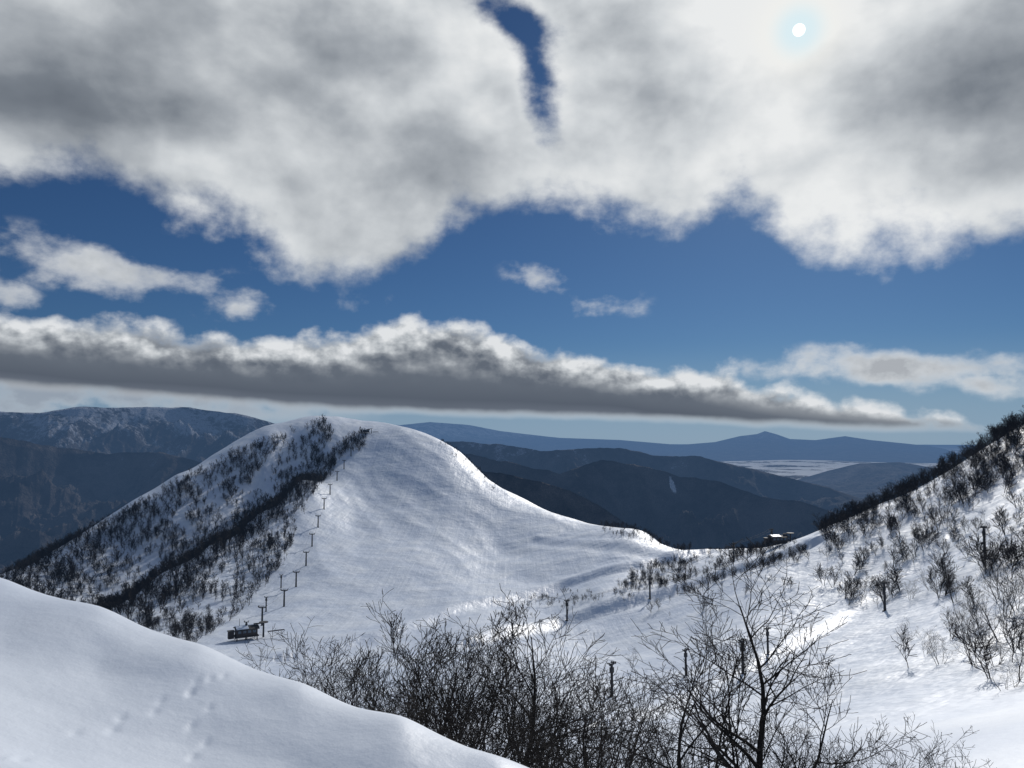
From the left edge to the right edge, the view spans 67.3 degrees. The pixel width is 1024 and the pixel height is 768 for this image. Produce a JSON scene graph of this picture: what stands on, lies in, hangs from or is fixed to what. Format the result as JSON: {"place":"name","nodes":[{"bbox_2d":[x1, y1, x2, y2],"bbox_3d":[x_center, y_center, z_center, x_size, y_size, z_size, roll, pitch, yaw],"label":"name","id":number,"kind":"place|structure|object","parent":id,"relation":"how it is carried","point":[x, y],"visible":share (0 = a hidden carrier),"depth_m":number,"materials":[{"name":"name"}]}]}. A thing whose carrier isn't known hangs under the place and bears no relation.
{"place":"outdoors","nodes":[
{"label":"outdoors","id":0,"kind":"place"},
{"bbox_2d":[0,437,200,572],"bbox_3d":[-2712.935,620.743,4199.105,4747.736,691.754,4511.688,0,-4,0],"label":"snowy mountain range","id":1,"kind":"structure","parent":0,"point":[45,490],"depth_m":4269.27,"materials":[{"name":"blue"}]},
{"bbox_2d":[0,407,273,502],"bbox_3d":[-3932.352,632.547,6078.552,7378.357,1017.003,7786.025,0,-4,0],"label":"snowy mountain range","id":2,"kind":"structure","parent":0,"point":[199,435],"depth_m":6658.82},
{"bbox_2d":[0,416,1023,767],"bbox_3d":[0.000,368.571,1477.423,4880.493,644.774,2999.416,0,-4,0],"label":"snow terrain","id":3,"kind":"structure","parent":0,"point":[424,526],"depth_m":218.91,"materials":[{"name":"white snow"}]},
{"bbox_2d":[227,619,283,641],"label":"ski lift station","id":4,"kind":"object","parent":3,"relation":"on","point":[248,630],"visible":0.9,"depth_m":325.32,"materials":[{"name":"grey metal"}]},
{"bbox_2d":[258,605,266,625],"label":"ski lift pylon","id":5,"kind":"object","parent":3,"relation":"on","point":[261,613],"visible":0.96,"depth_m":358.30,"materials":[{"name":"grey metal"}]},
{"bbox_2d":[280,589,287,606],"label":"ski lift pylon","id":6,"kind":"object","parent":3,"relation":"on","point":[283,597],"visible":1,"depth_m":403.61,"materials":[{"name":"grey metal"}]},
{"bbox_2d":[235,626,344,697],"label":"bare tree","id":7,"kind":"object","parent":3,"relation":"on","point":[267,657],"visible":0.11,"depth_m":32.86,"materials":[{"name":"brown plant"}]},
{"bbox_2d":[293,571,299,586],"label":"ski lift pylon","id":8,"kind":"object","parent":3,"relation":"on","point":[296,578],"visible":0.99,"depth_m":446.29,"materials":[{"name":"grey metal"}]},
{"bbox_2d":[259,456,344,605],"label":"ski lift cable","id":9,"kind":"object","parent":3,"relation":"on","point":[306,543],"visible":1,"depth_m":512.56,"materials":[{"name":"black metal"}]},
{"bbox_2d":[290,671,343,701],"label":"bare tree","id":10,"kind":"object","parent":3,"relation":"on","point":[302,678],"visible":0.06,"depth_m":26.56,"materials":[{"name":"brown plant"}]},
{"bbox_2d":[252,625,382,697],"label":"bare tree","id":11,"kind":"object","parent":3,"relation":"on","point":[350,643],"visible":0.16,"depth_m":29.04,"materials":[{"name":"brown plant"}]},
{"bbox_2d":[272,623,398,714],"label":"bare tree","id":12,"kind":"object","parent":3,"relation":"on","point":[322,666],"visible":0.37,"depth_m":28.17,"materials":[{"name":"brown plant"}]},
{"bbox_2d":[274,616,444,721],"bbox_3d":[-6.581,13.676,31.421,5.751,8.033,7.583,6,-7,-31],"label":"bare tree","id":13,"kind":"object","parent":3,"relation":"on","point":[334,669],"visible":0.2,"depth_m":31.90,"materials":[{"name":"brown plant"}]},
{"bbox_2d":[307,637,428,722],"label":"bare tree","id":14,"kind":"object","parent":3,"relation":"on","point":[350,688],"visible":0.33,"depth_m":27.83,"materials":[{"name":"brown plant"}]},
{"bbox_2d":[317,614,443,717],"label":"bare tree","id":15,"kind":"object","parent":3,"relation":"on","point":[368,687],"visible":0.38,"depth_m":28.21,"materials":[{"name":"brown plant"}]},
{"bbox_2d":[0,413,794,617],"bbox_3d":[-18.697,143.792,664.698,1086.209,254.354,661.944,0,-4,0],"label":"distant bare trees","id":16,"kind":"object","parent":3,"relation":"on","point":[242,527],"visible":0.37,"depth_m":567.61,"materials":[{"name":"black plant"}]},
{"bbox_2d":[340,621,483,733],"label":"bare tree","id":17,"kind":"object","parent":3,"relation":"on","point":[409,687],"visible":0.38,"depth_m":27.63,"materials":[{"name":"brown plant"}]},
{"bbox_2d":[341,601,486,742],"bbox_3d":[-3.878,13.210,31.587,6.164,9.146,10.606,-1,-4,8],"label":"bare tree","id":18,"kind":"object","parent":3,"relation":"on","point":[399,622],"visible":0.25,"depth_m":30.93,"materials":[{"name":"brown plant"}]},
{"bbox_2d":[368,650,464,738],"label":"bare tree","id":19,"kind":"object","parent":3,"relation":"on","point":[417,709],"visible":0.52,"depth_m":23.77,"materials":[{"name":"brown plant"}]},
{"bbox_2d":[360,588,531,746],"bbox_3d":[-2.860,12.068,29.087,7.317,8.159,7.356,0,-7,-3],"label":"bare tree","id":20,"kind":"object","parent":3,"relation":"on","point":[474,637],"visible":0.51,"depth_m":29.87,"materials":[{"name":"brown plant"}]},
{"bbox_2d":[421,680,503,753],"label":"bare tree","id":21,"kind":"object","parent":3,"relation":"on","point":[475,737],"visible":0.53,"depth_m":18.89,"materials":[{"name":"brown plant"}]},
{"bbox_2d":[392,625,553,753],"bbox_3d":[-1.646,11.059,24.939,5.268,5.874,5.296,8,-11,-43],"label":"bare tree","id":22,"kind":"object","parent":3,"relation":"on","point":[440,689],"visible":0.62,"depth_m":25.60,"materials":[{"name":"brown plant"}]},
{"bbox_2d":[344,606,602,762],"bbox_3d":[-2.674,12.501,28.696,11.565,8.309,8.130,-1,-4,16],"label":"bare tree","id":23,"kind":"object","parent":3,"relation":"on","point":[503,647],"visible":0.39,"depth_m":28.15,"materials":[{"name":"brown plant"}]},
{"bbox_2d":[407,658,577,765],"bbox_3d":[-1.183,10.406,22.316,6.457,4.613,4.594,1,-4,-12],"label":"bare tree","id":24,"kind":"object","parent":3,"relation":"on","point":[479,718],"visible":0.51,"depth_m":22.65,"materials":[{"name":"brown plant"}]},
{"bbox_2d":[435,651,575,766],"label":"bare tree","id":25,"kind":"object","parent":3,"relation":"on","point":[514,703],"visible":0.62,"depth_m":22.11,"materials":[{"name":"brown plant"}]},
{"bbox_2d":[391,583,630,762],"bbox_3d":[-0.218,11.835,27.414,9.581,8.098,6.162,4,-6,-44],"label":"bare tree","id":26,"kind":"object","parent":3,"relation":"on","point":[465,655],"visible":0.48,"depth_m":28.16,"materials":[{"name":"brown plant"}]},
{"bbox_2d":[448,716,586,767],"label":"bare tree","id":27,"kind":"object","parent":3,"relation":"on","point":[527,760],"visible":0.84,"depth_m":17.25,"materials":[{"name":"brown plant"}]},
{"bbox_2d":[405,588,632,760],"bbox_3d":[0.098,12.332,29.822,6.149,8.589,8.107,3,-7,-40],"label":"bare tree","id":28,"kind":"object","parent":3,"relation":"on","point":[526,667],"visible":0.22,"depth_m":30.02,"materials":[{"name":"brown plant"}]},
{"bbox_2d":[483,677,575,767],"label":"bare tree","id":29,"kind":"object","parent":3,"relation":"on","point":[517,718],"visible":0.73,"depth_m":19.45,"materials":[{"name":"brown plant"}]},
{"bbox_2d":[459,613,607,766],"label":"bare tree","id":30,"kind":"object","parent":3,"relation":"on","point":[496,675],"visible":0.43,"depth_m":27.97,"materials":[{"name":"brown plant"}]},
{"bbox_2d":[453,633,644,767],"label":"bare tree","id":31,"kind":"object","parent":3,"relation":"on","point":[595,641],"visible":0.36,"depth_m":30.20,"materials":[{"name":"brown plant"}]},
{"bbox_2d":[564,599,568,620],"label":"ski lift pole","id":32,"kind":"object","parent":3,"relation":"on","point":[567,600],"visible":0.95,"depth_m":335.28,"materials":[{"name":"grey metal"}]},
{"bbox_2d":[568,531,769,600],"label":"ski lift cable","id":33,"kind":"object","parent":32,"relation":"attached to","point":[676,568],"visible":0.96,"depth_m":347.07,"materials":[{"name":"black metal"}]},
{"bbox_2d":[117,405,1023,678],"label":"hillside bare trees","id":34,"kind":"object","parent":3,"relation":"on","point":[997,434],"visible":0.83,"depth_m":261.77,"materials":[{"name":"black plant"}]},
{"bbox_2d":[484,690,676,767],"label":"bare tree","id":35,"kind":"object","parent":3,"relation":"on","point":[530,712],"visible":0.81,"depth_m":18.73,"materials":[{"name":"brown plant"}]},
{"bbox_2d":[483,632,686,767],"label":"bare tree","id":36,"kind":"object","parent":3,"relation":"on","point":[606,695],"visible":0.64,"depth_m":26.25,"materials":[{"name":"brown plant"}]},
{"bbox_2d":[537,711,638,767],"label":"bare tree","id":37,"kind":"object","parent":3,"relation":"on","point":[553,753],"visible":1,"depth_m":15.83,"materials":[{"name":"brown plant"}]},
{"bbox_2d":[495,660,682,767],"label":"bare tree","id":38,"kind":"object","parent":3,"relation":"on","point":[644,693],"visible":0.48,"depth_m":27.49,"materials":[{"name":"brown plant"}]},
{"bbox_2d":[513,665,669,767],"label":"bare tree","id":39,"kind":"object","parent":3,"relation":"on","point":[580,721],"visible":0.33,"depth_m":27.80,"materials":[{"name":"brown plant"}]},
{"bbox_2d":[523,658,671,767],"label":"bare tree","id":40,"kind":"object","parent":3,"relation":"on","point":[613,721],"visible":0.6,"depth_m":24.00,"materials":[{"name":"brown plant"}]},
{"bbox_2d":[607,661,615,696],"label":"ski lift pole","id":41,"kind":"object","parent":3,"relation":"on","point":[611,668],"visible":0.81,"depth_m":147.42,"materials":[{"name":"metal"}]},
{"bbox_2d":[529,657,694,767],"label":"bare tree","id":42,"kind":"object","parent":3,"relation":"on","point":[620,730],"visible":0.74,"depth_m":22.11,"materials":[{"name":"brown plant"}]},
{"bbox_2d":[625,644,638,667],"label":"bare tree","id":43,"kind":"object","parent":3,"relation":"on","point":[631,657],"visible":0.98,"depth_m":189.67,"materials":[{"name":"plant"}]},
{"bbox_2d":[611,728,677,767],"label":"bare tree","id":44,"kind":"object","parent":3,"relation":"on","point":[664,755],"visible":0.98,"depth_m":15.30,"materials":[{"name":"brown plant"}]},
{"bbox_2d":[590,690,706,767],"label":"bare tree","id":45,"kind":"object","parent":3,"relation":"on","point":[672,753],"visible":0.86,"depth_m":17.86,"materials":[{"name":"brown plant"}]},
{"bbox_2d":[647,578,651,599],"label":"ski lift pole","id":46,"kind":"object","parent":3,"relation":"on","point":[649,581],"visible":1,"depth_m":339.02,"materials":[{"name":"grey metal"}]},
{"bbox_2d":[625,709,722,767],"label":"bare tree","id":47,"kind":"object","parent":3,"relation":"on","point":[684,764],"visible":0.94,"depth_m":16.65,"materials":[{"name":"brown plant"}]},
{"bbox_2d":[571,619,794,767],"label":"bare tree","id":48,"kind":"object","parent":3,"relation":"on","point":[695,684],"visible":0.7,"depth_m":20.75,"materials":[{"name":"black plant"}]},
{"bbox_2d":[682,648,686,675],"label":"ski lift pole","id":49,"kind":"object","parent":3,"relation":"on","point":[685,654],"visible":0.53,"depth_m":160.09,"materials":[{"name":"metal"}]},
{"bbox_2d":[613,682,759,767],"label":"bare tree","id":50,"kind":"object","parent":3,"relation":"on","point":[700,746],"visible":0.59,"depth_m":20.22,"materials":[{"name":"brown plant"}]},
{"bbox_2d":[738,638,745,673],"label":"ski lift pole","id":51,"kind":"object","parent":3,"relation":"on","point":[741,639],"visible":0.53,"depth_m":146.02,"materials":[{"name":"metal"}]},
{"bbox_2d":[618,537,866,767],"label":"bare tree","id":52,"kind":"object","parent":3,"relation":"on","point":[720,726],"visible":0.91,"depth_m":19.35,"materials":[{"name":"black plant"}]},
{"bbox_2d":[764,627,770,654],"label":"ski lift pole","id":53,"kind":"object","parent":3,"relation":"on","point":[767,631],"visible":0.83,"depth_m":161.06,"materials":[{"name":"metal"}]},
{"bbox_2d":[614,576,929,767],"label":"bare tree","id":54,"kind":"object","parent":3,"relation":"on","point":[776,727],"visible":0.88,"depth_m":19.19,"materials":[{"name":"black plant"}]},
{"bbox_2d":[712,706,842,767],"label":"bare tree","id":55,"kind":"object","parent":3,"relation":"on","point":[756,739],"visible":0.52,"depth_m":19.34,"materials":[{"name":"brown plant"}]},
{"bbox_2d":[763,528,793,546],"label":"ski lift station","id":56,"kind":"object","parent":3,"relation":"on","point":[772,538],"visible":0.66,"depth_m":360.60,"materials":[{"name":"metal"}]},
{"bbox_2d":[740,705,838,767],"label":"bare tree","id":57,"kind":"object","parent":3,"relation":"on","point":[771,732],"visible":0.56,"depth_m":20.25,"materials":[{"name":"brown plant"}]},
{"bbox_2d":[756,722,831,767],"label":"bare tree","id":58,"kind":"object","parent":3,"relation":"on","point":[791,761],"visible":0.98,"depth_m":17.21,"materials":[{"name":"brown plant"}]},
{"bbox_2d":[785,723,872,767],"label":"bare tree","id":59,"kind":"object","parent":3,"relation":"on","point":[826,750],"visible":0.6,"depth_m":18.37,"materials":[{"name":"brown plant"}]},
{"bbox_2d":[804,734,925,767],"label":"bare tree","id":60,"kind":"object","parent":3,"relation":"on","point":[837,757],"visible":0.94,"depth_m":16.45,"materials":[{"name":"brown plant"}]},
{"bbox_2d":[880,581,887,611],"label":"ski lift pole","id":61,"kind":"object","parent":3,"relation":"on","point":[884,593],"visible":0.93,"depth_m":174.49,"materials":[{"name":"metal"}]},
{"bbox_2d":[832,713,959,767],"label":"bare tree","id":62,"kind":"object","parent":3,"relation":"on","point":[900,751],"visible":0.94,"depth_m":16.59,"materials":[{"name":"brown plant"}]},
{"bbox_2d":[894,617,916,648],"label":"bare tree","id":63,"kind":"object","parent":3,"relation":"on","point":[904,631],"visible":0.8,"depth_m":116.14,"materials":[{"name":"brown plant"}]},
{"bbox_2d":[897,578,923,598],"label":"bare tree","id":64,"kind":"object","parent":3,"relation":"on","point":[911,590],"visible":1,"depth_m":171.01,"materials":[{"name":"brown plant"}]},
{"bbox_2d":[849,721,991,767],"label":"bare tree","id":65,"kind":"object","parent":3,"relation":"on","point":[929,755],"visible":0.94,"depth_m":17.04,"materials":[{"name":"brown plant"}]},
{"bbox_2d":[910,626,945,653],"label":"bare tree","id":66,"kind":"object","parent":3,"relation":"on","point":[930,641],"visible":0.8,"depth_m":102.89,"materials":[{"name":"grey plant"}]},
{"bbox_2d":[915,568,942,589],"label":"bare tree","id":67,"kind":"object","parent":3,"relation":"on","point":[924,578],"visible":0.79,"depth_m":171.27,"materials":[{"name":"grey plant"}]},
{"bbox_2d":[922,632,961,664],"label":"bare tree","id":68,"kind":"object","parent":3,"relation":"on","point":[939,649],"visible":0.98,"depth_m":93.06,"materials":[{"name":"grey plant"}]},
{"bbox_2d":[929,567,964,602],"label":"bare tree","id":69,"kind":"object","parent":3,"relation":"on","point":[947,578],"visible":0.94,"depth_m":140.77,"materials":[{"name":"black plant"}]},
{"bbox_2d":[940,603,970,638],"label":"bare tree","id":70,"kind":"object","parent":3,"relation":"on","point":[953,622],"visible":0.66,"depth_m":106.97,"materials":[{"name":"brown plant"}]},
{"bbox_2d":[938,581,993,635],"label":"bare tree","id":71,"kind":"object","parent":3,"relation":"on","point":[972,614],"visible":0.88,"depth_m":105.15,"materials":[{"name":"brown plant"}]},
{"bbox_2d":[937,607,995,665],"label":"bare tree","id":72,"kind":"object","parent":3,"relation":"on","point":[967,634],"visible":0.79,"depth_m":84.42,"materials":[{"name":"brown plant"}]},
{"bbox_2d":[954,582,986,624],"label":"bare tree","id":73,"kind":"object","parent":3,"relation":"on","point":[970,608],"visible":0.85,"depth_m":108.69,"materials":[{"name":"brown plant"}]},
{"bbox_2d":[980,526,986,555],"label":"ski lift pole","id":74,"kind":"object","parent":3,"relation":"on","point":[983,528],"visible":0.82,"depth_m":165.37,"materials":[{"name":"metal"}]},
{"bbox_2d":[959,536,1009,599],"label":"bare tree","id":75,"kind":"object","parent":3,"relation":"on","point":[987,581],"visible":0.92,"depth_m":118.96,"materials":[{"name":"brown plant"}]},
{"bbox_2d":[954,612,1023,665],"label":"bare tree","id":76,"kind":"object","parent":3,"relation":"on","point":[1000,655],"visible":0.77,"depth_m":77.61,"materials":[{"name":"brown plant"}]},
{"bbox_2d":[961,589,1023,639],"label":"bare tree","id":77,"kind":"object","parent":3,"relation":"on","point":[985,612],"visible":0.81,"depth_m":94.90,"materials":[{"name":"brown plant"}]},
{"bbox_2d":[977,534,1009,574],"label":"bare tree","id":78,"kind":"object","parent":3,"relation":"on","point":[990,556],"visible":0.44,"depth_m":149.42,"materials":[{"name":"black plant"}]},
{"bbox_2d":[976,568,1023,649],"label":"bare tree","id":79,"kind":"object","parent":3,"relation":"on","point":[1006,606],"visible":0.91,"depth_m":82.78,"materials":[{"name":"brown plant"}]},
{"bbox_2d":[980,550,1023,610],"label":"bare tree","id":80,"kind":"object","parent":3,"relation":"on","point":[998,589],"visible":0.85,"depth_m":106.96,"materials":[{"name":"brown plant"}]},
{"bbox_2d":[981,654,1023,690],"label":"bare tree","id":81,"kind":"object","parent":3,"relation":"on","point":[1018,681],"visible":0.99,"depth_m":63.02,"materials":[{"name":"grey plant"}]},
{"bbox_2d":[983,527,1023,580],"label":"bare tree","id":82,"kind":"object","parent":3,"relation":"on","point":[1010,558],"visible":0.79,"depth_m":127.94,"materials":[{"name":"brown plant"}]},
{"bbox_2d":[984,561,1023,618],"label":"bare tree","id":83,"kind":"object","parent":3,"relation":"on","point":[1002,592],"visible":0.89,"depth_m":104.47,"materials":[{"name":"brown plant"}]},
{"bbox_2d":[990,612,1023,680],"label":"bare tree","id":84,"kind":"object","parent":3,"relation":"on","point":[1013,645],"visible":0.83,"depth_m":65.02,"materials":[{"name":"brown plant"}]},
{"bbox_2d":[991,523,1023,555],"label":"bare tree","id":85,"kind":"object","parent":3,"relation":"on","point":[1011,540],"visible":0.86,"depth_m":142.76,"materials":[{"name":"brown plant"}]},
{"bbox_2d":[1000,608,1023,657],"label":"bare tree","id":86,"kind":"object","parent":3,"relation":"on","point":[1017,630],"visible":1,"depth_m":62.30,"materials":[{"name":"brown plant"}]},
{"bbox_2d":[1004,543,1023,598],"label":"bare tree","id":87,"kind":"object","parent":3,"relation":"on","point":[1019,572],"visible":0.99,"depth_m":98.63,"materials":[{"name":"brown plant"}]},
{"bbox_2d":[0,0,1023,444],"label":"sky","id":88,"kind":"structure","parent":0,"point":[652,221],"materials":[{"name":"blue"}]},
{"bbox_2d":[479,470,632,528],"bbox_3d":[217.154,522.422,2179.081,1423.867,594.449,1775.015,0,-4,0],"label":"dark forest ridge","id":89,"kind":"structure","parent":0,"point":[559,501],"depth_m":2327.52,"materials":[{"name":"blue plant"}]},
{"bbox_2d":[463,454,836,549],"bbox_3d":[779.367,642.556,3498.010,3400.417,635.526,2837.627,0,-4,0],"label":"forested mountains","id":90,"kind":"structure","parent":0,"point":[672,509],"depth_m":3703.48,"materials":[{"name":"blue plant"}]},
{"bbox_2d":[444,441,868,512],"bbox_3d":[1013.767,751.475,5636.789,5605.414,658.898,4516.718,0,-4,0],"label":"forested mountains","id":91,"kind":"structure","parent":0,"point":[761,483],"depth_m":5887.13,"materials":[{"name":"blue plant"}]},
{"bbox_2d":[398,422,959,462],"bbox_3d":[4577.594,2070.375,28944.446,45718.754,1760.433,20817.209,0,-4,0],"label":"mountain range","id":92,"kind":"structure","parent":0,"point":[765,445],"depth_m":29112.56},
{"bbox_2d":[674,444,974,479],"bbox_3d":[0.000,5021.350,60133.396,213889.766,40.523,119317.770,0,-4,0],"label":"valley ground","id":93,"kind":"structure","parent":0,"point":[796,469],"depth_m":19531.18,"materials":[{"name":"white snow"}]},
{"bbox_2d":[798,462,938,501],"bbox_3d":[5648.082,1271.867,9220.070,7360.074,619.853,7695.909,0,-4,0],"label":"hazy mountains","id":94,"kind":"structure","parent":0,"point":[861,480],"depth_m":9598.59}
]}

